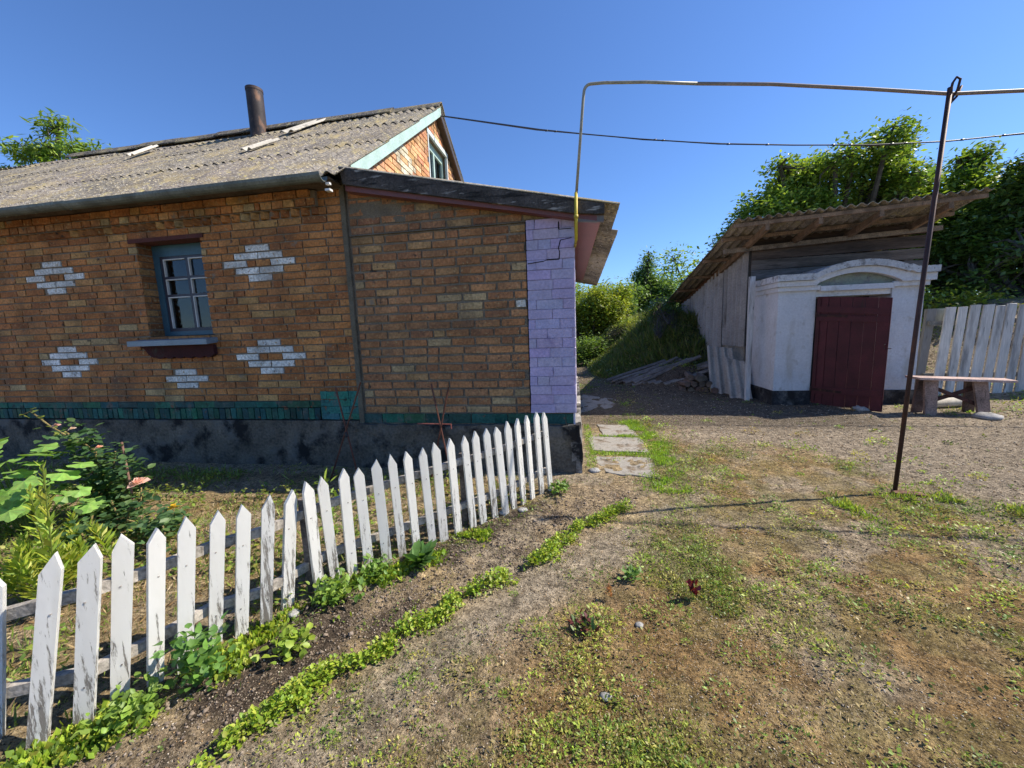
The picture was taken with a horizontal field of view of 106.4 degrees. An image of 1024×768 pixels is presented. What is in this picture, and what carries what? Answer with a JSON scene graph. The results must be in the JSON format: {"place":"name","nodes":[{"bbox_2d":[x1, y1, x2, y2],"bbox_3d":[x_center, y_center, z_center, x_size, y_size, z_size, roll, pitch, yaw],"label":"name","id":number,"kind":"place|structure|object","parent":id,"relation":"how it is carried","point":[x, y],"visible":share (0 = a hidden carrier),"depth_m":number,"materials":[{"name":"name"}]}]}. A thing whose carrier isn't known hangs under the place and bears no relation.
{"place":"outdoors","nodes":[
{"label":"outdoors","id":0,"kind":"place"},
{"bbox_2d":[0,458,546,735],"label":"garden grass","id":1,"kind":"structure","parent":0,"point":[51,468],"depth_m":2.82,"materials":[{"name":"green plant"}]},
{"bbox_2d":[0,297,1023,767],"bbox_3d":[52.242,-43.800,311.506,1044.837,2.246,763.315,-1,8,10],"label":"ground","id":2,"kind":"structure","parent":0,"point":[974,655],"depth_m":1.96,"materials":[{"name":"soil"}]},
{"bbox_2d":[0,106,111,168],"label":"poplar tree","id":3,"kind":"object","parent":2,"relation":"on","point":[32,152],"visible":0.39,"depth_m":10.51,"materials":[{"name":"green plant"}]},
{"bbox_2d":[0,437,114,534],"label":"mallow plant","id":4,"kind":"object","parent":2,"relation":"on","point":[12,501],"visible":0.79,"depth_m":2.93,"materials":[{"name":"green plant"}]},
{"bbox_2d":[0,461,117,602],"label":"goldenrod plant","id":5,"kind":"object","parent":2,"relation":"on","point":[19,567],"visible":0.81,"depth_m":2.22,"materials":[{"name":"green plant"}]},
{"bbox_2d":[19,408,108,495],"bbox_3d":[-3.884,0.671,3.332,0.743,0.948,0.174,-2,8,2],"label":"rose bush","id":6,"kind":"object","parent":2,"relation":"on","point":[45,422],"visible":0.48,"depth_m":3.27,"materials":[{"name":"green plant"}]},
{"bbox_2d":[51,491,119,546],"bbox_3d":[-3.096,1.056,2.785,1.255,0.431,0.323,5,11,44],"label":"rose bush","id":7,"kind":"object","parent":2,"relation":"on","point":[83,528],"visible":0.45,"depth_m":2.62,"materials":[{"name":"green plant"}]},
{"bbox_2d":[33,418,155,519],"bbox_3d":[-3.481,0.746,3.263,0.881,0.923,0.409,-1,8,10],"label":"rose bush","id":8,"kind":"object","parent":2,"relation":"on","point":[115,492],"visible":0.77,"depth_m":3.21,"materials":[{"name":"green plant"}]},
{"bbox_2d":[120,442,137,515],"bbox_3d":[-3.211,0.808,3.211,0.037,0.661,0.017,-1,8,10],"label":"garden stake","id":9,"kind":"object","parent":2,"relation":"on","point":[128,474],"visible":0.61,"depth_m":3.20,"materials":[{"name":"wood"}]},
{"bbox_2d":[100,477,160,533],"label":"rose bush","id":10,"kind":"object","parent":2,"relation":"on","point":[134,503],"visible":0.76,"depth_m":3.08,"materials":[{"name":"green plant"}]},
{"bbox_2d":[70,665,194,749],"bbox_3d":[-1.453,1.240,1.472,0.319,0.133,0.296,-1,8,10],"label":"goosefoot weed","id":11,"kind":"object","parent":2,"relation":"on","point":[135,699],"visible":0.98,"depth_m":1.47,"materials":[{"name":"green plant"}]},
{"bbox_2d":[113,503,190,551],"bbox_3d":[-2.577,1.069,2.851,0.902,0.348,0.450,3,9,33],"label":"rose bush","id":12,"kind":"object","parent":2,"relation":"on","point":[163,522],"visible":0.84,"depth_m":2.82,"materials":[{"name":"green plant"}]},
{"bbox_2d":[149,611,235,693],"bbox_3d":[-1.349,1.153,1.633,0.284,0.265,0.254,-10,11,-44],"label":"goosefoot weed","id":13,"kind":"object","parent":2,"relation":"on","point":[192,659],"visible":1,"depth_m":1.60,"materials":[{"name":"green plant"}]},
{"bbox_2d":[0,526,493,767],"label":"weeds","id":14,"kind":"object","parent":2,"relation":"on","point":[58,749],"visible":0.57,"depth_m":1.52,"materials":[{"name":"green plant"}]},
{"bbox_2d":[0,412,552,749],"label":"picket fence","id":15,"kind":"object","parent":2,"relation":"on","point":[46,678],"visible":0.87,"depth_m":1.88,"materials":[{"name":"white paint"}]},
{"bbox_2d":[250,621,315,663],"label":"goosefoot weed","id":16,"kind":"object","parent":2,"relation":"on","point":[289,635],"visible":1,"depth_m":1.77,"materials":[{"name":"green plant"}]},
{"bbox_2d":[286,608,299,617],"bbox_3d":[-1.161,1.221,2.034,0.066,0.034,0.059,-1,8,10],"label":"stone","id":17,"kind":"object","parent":2,"relation":"on","point":[295,611],"visible":0.95,"depth_m":2.02,"materials":[{"name":"white stone"}]},
{"bbox_2d":[0,84,619,473],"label":"brick house","id":18,"kind":"structure","parent":2,"relation":"on","point":[389,259],"depth_m":4.30,"materials":[{"name":"brown brick"}]},
{"bbox_2d":[151,242,214,335],"bbox_3d":[-3.862,-1.105,4.783,1.480,1.570,0.350,-1,8,10],"label":"window","id":19,"kind":"structure","parent":18,"relation":"in","point":[179,269],"depth_m":4.64,"materials":[{"name":"paint"}]},
{"bbox_2d":[426,127,447,179],"bbox_3d":[-1.348,-3.647,6.781,0.155,1.190,1.020,-1,8,10],"label":"gable window","id":20,"kind":"structure","parent":18,"relation":"in","point":[435,161],"depth_m":6.78,"materials":[{"name":"paint"}]},
{"bbox_2d":[440,115,1023,145],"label":"power cable","id":21,"kind":"object","parent":18,"relation":"attached to","point":[545,130],"visible":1,"depth_m":5.86,"materials":[{"name":"paint"}]},
{"bbox_2d":[574,80,1023,247],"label":"gas pipe","id":22,"kind":"object","parent":18,"relation":"attached to","point":[896,90],"visible":0.98,"depth_m":3.05,"materials":[{"name":"grey metal"}]},
{"bbox_2d":[7,489,637,767],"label":"soil clods","id":23,"kind":"object","parent":2,"relation":"on","point":[191,713],"visible":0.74,"depth_m":1.97,"materials":[{"name":"soil"}]},
{"bbox_2d":[285,568,366,614],"bbox_3d":[-1.030,1.143,2.145,0.411,0.135,0.315,-3,8,-7],"label":"nettle weed","id":24,"kind":"object","parent":2,"relation":"on","point":[330,588],"visible":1,"depth_m":2.12,"materials":[{"name":"green plant"}]},
{"bbox_2d":[314,469,340,551],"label":"spurge weed","id":25,"kind":"object","parent":2,"relation":"on","point":[332,509],"visible":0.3,"depth_m":2.53,"materials":[{"name":"green plant"}]},
{"bbox_2d":[330,382,360,479],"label":"crossed rods","id":26,"kind":"object","parent":2,"relation":"on","point":[346,432],"visible":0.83,"depth_m":3.82,"materials":[{"name":"metal"}]},
{"bbox_2d":[354,553,408,585],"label":"nettle weed","id":27,"kind":"object","parent":2,"relation":"on","point":[371,566],"visible":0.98,"depth_m":2.32,"materials":[{"name":"green plant"}]},
{"bbox_2d":[177,497,634,767],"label":"seedling row","id":28,"kind":"object","parent":2,"relation":"on","point":[254,718],"visible":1,"depth_m":1.71,"materials":[{"name":"green plant"}]},
{"bbox_2d":[402,539,437,566],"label":"dock weed","id":29,"kind":"object","parent":2,"relation":"on","point":[421,553],"visible":1,"depth_m":2.43,"materials":[{"name":"green plant"}]},
{"bbox_2d":[417,384,451,477],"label":"crossed rods","id":30,"kind":"object","parent":2,"relation":"on","point":[441,423],"visible":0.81,"depth_m":3.65,"materials":[{"name":"metal"}]},
{"bbox_2d":[1,296,1023,767],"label":"yard weeds","id":31,"kind":"object","parent":2,"relation":"on","point":[625,636],"visible":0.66,"depth_m":1.83,"materials":[{"name":"green plant"}]},
{"bbox_2d":[517,507,527,512],"bbox_3d":[0.086,1.030,3.130,0.092,0.039,0.063,-1,8,10],"label":"stone","id":32,"kind":"object","parent":2,"relation":"on","point":[521,509],"visible":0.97,"depth_m":3.11,"materials":[{"name":"grey stone"}]},
{"bbox_2d":[547,479,571,494],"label":"plantain weed","id":33,"kind":"object","parent":2,"relation":"on","point":[559,485],"visible":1,"depth_m":3.42,"materials":[{"name":"green plant"}]},
{"bbox_2d":[575,282,587,309],"bbox_3d":[2.862,-6.816,35.080,11.547,7.163,7.380,-1,8,10],"label":"garden tree","id":34,"kind":"object","parent":2,"relation":"on","point":[577,284],"visible":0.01,"depth_m":34.17,"materials":[{"name":"green plant"}]},
{"bbox_2d":[566,608,599,636],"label":"plantain weed","id":35,"kind":"object","parent":2,"relation":"on","point":[586,620],"visible":1,"depth_m":1.86,"materials":[{"name":"green plant"}]},
{"bbox_2d":[588,468,600,472],"bbox_3d":[0.846,0.888,3.933,0.130,0.057,0.100,-1,8,10],"label":"stone","id":36,"kind":"object","parent":2,"relation":"on","point":[594,470],"visible":0.96,"depth_m":3.91,"materials":[{"name":"grey stone"}]},
{"bbox_2d":[576,330,616,366],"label":"dark shrub","id":37,"kind":"object","parent":2,"relation":"on","point":[583,350],"visible":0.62,"depth_m":15.08,"materials":[{"name":"green plant"}]},
{"bbox_2d":[580,395,614,411],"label":"path slab","id":38,"kind":"structure","parent":2,"relation":"on","point":[590,403],"depth_m":7.56,"materials":[{"name":"concrete"}]},
{"bbox_2d":[575,283,635,345],"bbox_3d":[6.824,-5.766,32.880,9.312,5.960,4.881,-1,8,10],"label":"garden tree","id":39,"kind":"object","parent":2,"relation":"on","point":[586,289],"visible":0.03,"depth_m":32.39,"materials":[{"name":"green plant"}]},
{"bbox_2d":[599,692,611,701],"bbox_3d":[0.375,1.247,1.528,0.041,0.022,0.042,-9,10,-41],"label":"stone","id":40,"kind":"object","parent":2,"relation":"on","point":[602,695],"visible":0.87,"depth_m":1.52,"materials":[{"name":"grey stone"}]},
{"bbox_2d":[605,583,612,596],"bbox_3d":[0.522,1.111,2.068,0.045,0.078,0.056,-1,8,10],"label":"dry sorrel","id":41,"kind":"object","parent":2,"relation":"on","point":[608,588],"visible":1,"depth_m":2.06,"materials":[{"name":"orange plant"}]},
{"bbox_2d":[575,276,644,346],"bbox_3d":[3.208,-2.958,17.909,5.915,4.206,3.820,-1,8,10],"label":"elder bush","id":42,"kind":"object","parent":2,"relation":"on","point":[598,305],"visible":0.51,"depth_m":17.15,"materials":[{"name":"green plant"}]},
{"bbox_2d":[597,424,637,436],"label":"path slab","id":43,"kind":"structure","parent":2,"relation":"on","point":[613,430],"depth_m":5.46,"materials":[{"name":"concrete"}]},
{"bbox_2d":[588,436,648,452],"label":"path slab","id":44,"kind":"structure","parent":2,"relation":"on","point":[621,444],"depth_m":4.80,"materials":[{"name":"concrete"}]},
{"bbox_2d":[599,313,640,344],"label":"elder shrub","id":45,"kind":"object","parent":2,"relation":"on","point":[620,327],"visible":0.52,"depth_m":15.51,"materials":[{"name":"green plant"}]},
{"bbox_2d":[594,456,659,478],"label":"path slab","id":46,"kind":"structure","parent":2,"relation":"on","point":[628,468],"depth_m":4.02,"materials":[{"name":"concrete"}]},
{"bbox_2d":[617,564,642,583],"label":"plantain weed","id":47,"kind":"object","parent":2,"relation":"on","point":[633,572],"visible":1,"depth_m":2.21,"materials":[{"name":"green plant"}]},
{"bbox_2d":[252,317,1023,767],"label":"weed tufts","id":48,"kind":"object","parent":2,"relation":"on","point":[728,643],"visible":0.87,"depth_m":1.78,"materials":[{"name":"green plant"}]},
{"bbox_2d":[635,622,643,627],"bbox_3d":[0.628,1.187,1.887,0.040,0.020,0.036,-1,8,10],"label":"stone","id":49,"kind":"object","parent":2,"relation":"on","point":[639,624],"visible":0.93,"depth_m":1.88,"materials":[{"name":"white stone"}]},
{"bbox_2d":[615,362,666,383],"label":"old board","id":50,"kind":"object","parent":2,"relation":"on","point":[651,368],"visible":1,"depth_m":9.74,"materials":[{"name":"grey wood"}]},
{"bbox_2d":[611,363,673,382],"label":"old board","id":51,"kind":"object","parent":2,"relation":"on","point":[650,370],"visible":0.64,"depth_m":9.63,"materials":[{"name":"grey wood"}]},
{"bbox_2d":[606,359,665,381],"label":"old board","id":52,"kind":"object","parent":51,"relation":"on","point":[635,370],"visible":1,"depth_m":9.98,"materials":[{"name":"grey wood"}]},
{"bbox_2d":[612,358,681,381],"bbox_3d":[3.457,-0.358,9.823,1.723,0.574,0.096,-1,8,4],"label":"old board","id":53,"kind":"object","parent":51,"relation":"on","point":[629,375],"visible":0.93,"depth_m":9.85,"materials":[{"name":"grey wood"}]},
{"bbox_2d":[605,245,682,330],"bbox_3d":[7.925,-5.154,23.235,4.144,6.771,5.976,4,10,39],"label":"poplar tree","id":54,"kind":"object","parent":2,"relation":"on","point":[643,282],"visible":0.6,"depth_m":23.63,"materials":[{"name":"green plant"}]},
{"bbox_2d":[585,309,706,377],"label":"bank weeds","id":55,"kind":"object","parent":2,"relation":"on","point":[591,361],"visible":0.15,"depth_m":10.90,"materials":[{"name":"green plant"}]},
{"bbox_2d":[586,307,708,378],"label":"bank grass","id":56,"kind":"structure","parent":2,"relation":"on","point":[620,355],"depth_m":10.93,"materials":[{"name":"green plant"}]},
{"bbox_2d":[583,418,716,494],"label":"grass","id":57,"kind":"structure","parent":2,"relation":"on","point":[656,453],"depth_m":4.41,"materials":[{"name":"green plant"}]},
{"bbox_2d":[623,357,691,383],"bbox_3d":[3.560,-0.313,9.400,1.595,0.680,0.088,1,8,21],"label":"old board","id":58,"kind":"object","parent":2,"relation":"on","point":[672,365],"visible":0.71,"depth_m":9.23,"materials":[{"name":"grey wood"}]},
{"bbox_2d":[622,356,678,381],"bbox_3d":[3.520,-0.370,9.738,1.450,0.606,0.094,-3,8,-5],"label":"old board","id":59,"kind":"object","parent":58,"relation":"on","point":[643,372],"visible":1,"depth_m":9.72,"materials":[{"name":"grey wood"}]},
{"bbox_2d":[639,293,688,338],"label":"elder shrub","id":60,"kind":"object","parent":2,"relation":"on","point":[659,307],"visible":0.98,"depth_m":11.38,"materials":[{"name":"green plant"}]},
{"bbox_2d":[620,242,709,314],"bbox_3d":[13.262,-6.495,27.755,11.116,7.844,7.190,-3,8,-5],"label":"garden tree","id":61,"kind":"object","parent":2,"relation":"on","point":[674,259],"visible":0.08,"depth_m":27.87,"materials":[{"name":"green plant"}]},
{"bbox_2d":[632,364,707,385],"bbox_3d":[3.719,-0.204,9.034,1.703,0.541,0.142,1,8,20],"label":"old board","id":62,"kind":"object","parent":2,"relation":"on","point":[701,366],"visible":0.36,"depth_m":8.79,"materials":[{"name":"grey wood"}]},
{"bbox_2d":[633,358,687,383],"bbox_3d":[3.665,-0.324,9.379,1.415,0.563,0.142,-3,8,-6],"label":"old board","id":63,"kind":"object","parent":62,"relation":"on","point":[638,380],"visible":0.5,"depth_m":9.34,"materials":[{"name":"grey wood"}]},
{"bbox_2d":[642,361,707,383],"bbox_3d":[3.875,-0.267,9.070,1.540,0.508,0.147,-2,8,4],"label":"old board","id":64,"kind":"object","parent":2,"relation":"on","point":[699,364],"visible":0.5,"depth_m":9.05,"materials":[{"name":"grey wood"}]},
{"bbox_2d":[643,355,701,381],"bbox_3d":[3.758,-0.363,9.015,1.295,0.606,0.120,-1,8,8],"label":"old board","id":65,"kind":"object","parent":64,"relation":"on","point":[668,369],"visible":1,"depth_m":9.01,"materials":[{"name":"grey wood"}]},
{"bbox_2d":[653,368,708,384],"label":"old board","id":66,"kind":"object","parent":2,"relation":"on","point":[657,382],"visible":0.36,"depth_m":8.77,"materials":[{"name":"grey wood"}]},
{"bbox_2d":[663,369,708,385],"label":"old board","id":67,"kind":"object","parent":2,"relation":"on","point":[676,380],"visible":0.5,"depth_m":8.55,"materials":[{"name":"grey wood"}]},
{"bbox_2d":[686,579,700,595],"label":"amaranth weed","id":68,"kind":"object","parent":2,"relation":"on","point":[690,583],"visible":1,"depth_m":2.03,"materials":[{"name":"red plant"}]},
{"bbox_2d":[703,379,712,386],"bbox_3d":[4.198,-0.040,8.284,0.142,0.174,0.465,-1,8,10],"label":"firewood log","id":69,"kind":"object","parent":2,"relation":"on","point":[708,383],"visible":0.45,"depth_m":8.07,"materials":[{"name":"brown wood"}]},
{"bbox_2d":[708,387,718,392],"bbox_3d":[4.287,0.105,8.249,0.141,0.141,0.540,-1,8,10],"label":"firewood log","id":70,"kind":"object","parent":2,"relation":"on","point":[714,390],"visible":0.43,"depth_m":7.99,"materials":[{"name":"brown wood"}]},
{"bbox_2d":[707,345,733,393],"bbox_3d":[4.437,-0.287,8.037,0.520,1.055,0.525,-1,8,10],"label":"corrugated sheet","id":71,"kind":"object","parent":2,"relation":"on","point":[717,355],"visible":0.56,"depth_m":8.09,"materials":[{"name":"grey metal"}]},
{"bbox_2d":[725,357,752,398],"bbox_3d":[4.508,-0.111,7.620,0.357,0.818,0.524,-1,8,10],"label":"corrugated sheet","id":72,"kind":"object","parent":2,"relation":"on","point":[735,369],"visible":0.77,"depth_m":7.64,"materials":[{"name":"grey metal"}]},
{"bbox_2d":[666,187,994,400],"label":"shed","id":73,"kind":"structure","parent":2,"relation":"on","point":[715,290],"depth_m":7.17,"materials":[{"name":"grey wood"}]},
{"bbox_2d":[702,106,969,252],"bbox_3d":[9.775,-3.997,12.302,7.033,7.239,5.048,-1,8,10],"label":"walnut tree","id":74,"kind":"object","parent":2,"relation":"on","point":[806,184],"visible":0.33,"depth_m":10.84,"materials":[{"name":"green plant"}]},
{"bbox_2d":[750,258,941,411],"bbox_3d":[5.704,-0.762,6.631,2.340,2.622,1.733,-1,8,10],"label":"cellar entrance","id":75,"kind":"object","parent":2,"relation":"on","point":[840,335],"visible":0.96,"depth_m":6.41,"materials":[{"name":"white paint"}]},
{"bbox_2d":[809,294,889,397],"bbox_3d":[5.797,-0.586,6.806,1.120,1.920,0.490,-1,8,10],"label":"dark doorway","id":76,"kind":"structure","parent":75,"relation":"in","point":[869,294],"depth_m":6.97,"materials":[{"name":"brown wood"}]},
{"bbox_2d":[810,297,892,411],"bbox_3d":[5.454,-0.516,6.187,0.081,1.846,0.980,-7,9,-32],"label":"door","id":77,"kind":"structure","parent":75,"relation":"in","point":[840,332],"depth_m":6.18,"materials":[{"name":"red paint"}]},
{"bbox_2d":[853,405,868,410],"bbox_3d":[5.655,0.401,6.174,0.283,0.137,0.229,-1,8,10],"label":"stone","id":78,"kind":"object","parent":2,"relation":"on","point":[858,408],"visible":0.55,"depth_m":6.12,"materials":[{"name":"grey stone"}]},
{"bbox_2d":[814,482,1023,526],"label":"grass","id":79,"kind":"structure","parent":2,"relation":"on","point":[845,504],"depth_m":3.01,"materials":[{"name":"green plant"}]},
{"bbox_2d":[891,76,962,497],"bbox_3d":[3.245,-0.604,2.997,0.221,3.262,0.178,1,8,21],"label":"steel post","id":80,"kind":"object","parent":2,"relation":"on","point":[950,98],"visible":0.94,"depth_m":2.97,"materials":[{"name":"brown metal"}]},
{"bbox_2d":[937,397,961,407],"bbox_3d":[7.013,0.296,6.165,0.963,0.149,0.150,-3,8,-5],"label":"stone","id":81,"kind":"object","parent":2,"relation":"on","point":[952,401],"visible":0.29,"depth_m":6.10,"materials":[{"name":"grey stone"}]},
{"bbox_2d":[891,149,1023,299],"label":"dark tree","id":82,"kind":"object","parent":2,"relation":"on","point":[988,251],"visible":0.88,"depth_m":9.60,"materials":[{"name":"green plant"}]},
{"bbox_2d":[905,375,1017,414],"bbox_3d":[6.694,0.170,5.729,1.288,0.590,0.330,-1,8,10],"label":"bench","id":83,"kind":"object","parent":2,"relation":"on","point":[974,391],"visible":0.9,"depth_m":5.72,"materials":[{"name":"grey wood"}]},
{"bbox_2d":[914,135,1016,300],"bbox_3d":[13.770,-3.734,11.377,3.989,6.678,3.243,-2,8,-1],"label":"walnut tree","id":84,"kind":"object","parent":2,"relation":"on","point":[970,167],"visible":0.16,"depth_m":10.80,"materials":[{"name":"green plant"}]},
{"bbox_2d":[914,248,1017,301],"bbox_3d":[20.766,-5.582,20.539,11.596,7.468,6.720,-1,8,10],"label":"garden tree","id":85,"kind":"object","parent":2,"relation":"on","point":[925,291],"depth_m":20.00,"materials":[{"name":"green plant"}]},
{"bbox_2d":[914,303,1023,395],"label":"plank fence","id":86,"kind":"object","parent":2,"relation":"on","point":[1004,317],"visible":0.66,"depth_m":6.81,"materials":[{"name":"grey wood"}]},
{"bbox_2d":[920,281,1023,341],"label":"elder bush","id":87,"kind":"object","parent":2,"relation":"on","point":[966,300],"visible":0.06,"depth_m":8.74,"materials":[{"name":"green plant"}]},
{"bbox_2d":[971,412,1003,419],"bbox_3d":[6.756,0.468,5.435,0.310,0.148,0.264,-1,8,10],"label":"stone","id":88,"kind":"object","parent":2,"relation":"on","point":[986,415],"visible":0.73,"depth_m":5.37,"materials":[{"name":"grey stone"}]},
{"bbox_2d":[0,0,1023,305],"label":"sky","id":89,"kind":"structure","parent":0,"point":[129,72],"materials":[{"name":"blue"}]},
{"bbox_2d":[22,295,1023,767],"bbox_3d":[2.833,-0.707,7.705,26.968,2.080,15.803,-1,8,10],"label":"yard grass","id":90,"kind":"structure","parent":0,"point":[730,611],"depth_m":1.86,"materials":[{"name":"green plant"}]},
{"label":"firewood log","id":91,"kind":"object","parent":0,"visible":0},
{"bbox_2d":[678,380,690,386],"bbox_3d":[3.735,-0.017,8.341,0.121,0.129,0.412,-2,8,-1],"label":"firewood log","id":92,"kind":"object","parent":91,"relation":"on","point":[685,383],"visible":0.96,"depth_m":8.19,"materials":[{"name":"brown wood"}]},
{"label":"firewood log","id":93,"kind":"object","parent":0,"visible":0},
{"bbox_2d":[683,378,696,386],"bbox_3d":[3.850,-0.026,8.295,0.126,0.150,0.416,-2,8,-3],"label":"firewood log","id":94,"kind":"object","parent":93,"relation":"on","point":[693,383],"visible":0.53,"depth_m":8.12,"materials":[{"name":"brown wood"}]},
{"bbox_2d":[684,371,693,380],"bbox_3d":[3.869,-0.179,8.403,0.138,0.172,0.516,0,8,14],"label":"firewood log","id":95,"kind":"object","parent":94,"relation":"on","point":[689,375],"visible":1,"depth_m":8.18,"materials":[{"name":"brown wood"}]},
{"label":"firewood log","id":96,"kind":"object","parent":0,"visible":0},
{"bbox_2d":[692,380,704,387],"bbox_3d":[4.021,-0.027,8.424,0.144,0.152,0.589,-3,8,-4],"label":"firewood log","id":97,"kind":"object","parent":96,"relation":"on","point":[701,384],"visible":0.45,"depth_m":8.14,"materials":[{"name":"brown wood"}]},
{"bbox_2d":[693,375,702,381],"bbox_3d":[3.937,-0.128,8.206,0.135,0.135,0.413,-2,8,2],"label":"firewood log","id":98,"kind":"object","parent":97,"relation":"on","point":[698,378],"visible":0.71,"depth_m":8.01,"materials":[{"name":"brown wood"}]},
{"bbox_2d":[696,373,706,380],"bbox_3d":[4.126,-0.161,8.343,0.118,0.131,0.506,0,8,12],"label":"firewood log","id":99,"kind":"object","parent":97,"relation":"on","point":[703,376],"visible":0.69,"depth_m":8.11,"materials":[{"name":"brown wood"}]},
{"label":"old board","id":100,"kind":"object","parent":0,"visible":0},
{"bbox_2d":[625,360,682,383],"bbox_3d":[3.557,-0.313,9.364,1.531,0.614,0.141,-1,8,11],"label":"old board","id":101,"kind":"object","parent":100,"relation":"on","point":[645,375],"visible":0.64,"depth_m":9.41,"materials":[{"name":"grey wood"}]}
]}

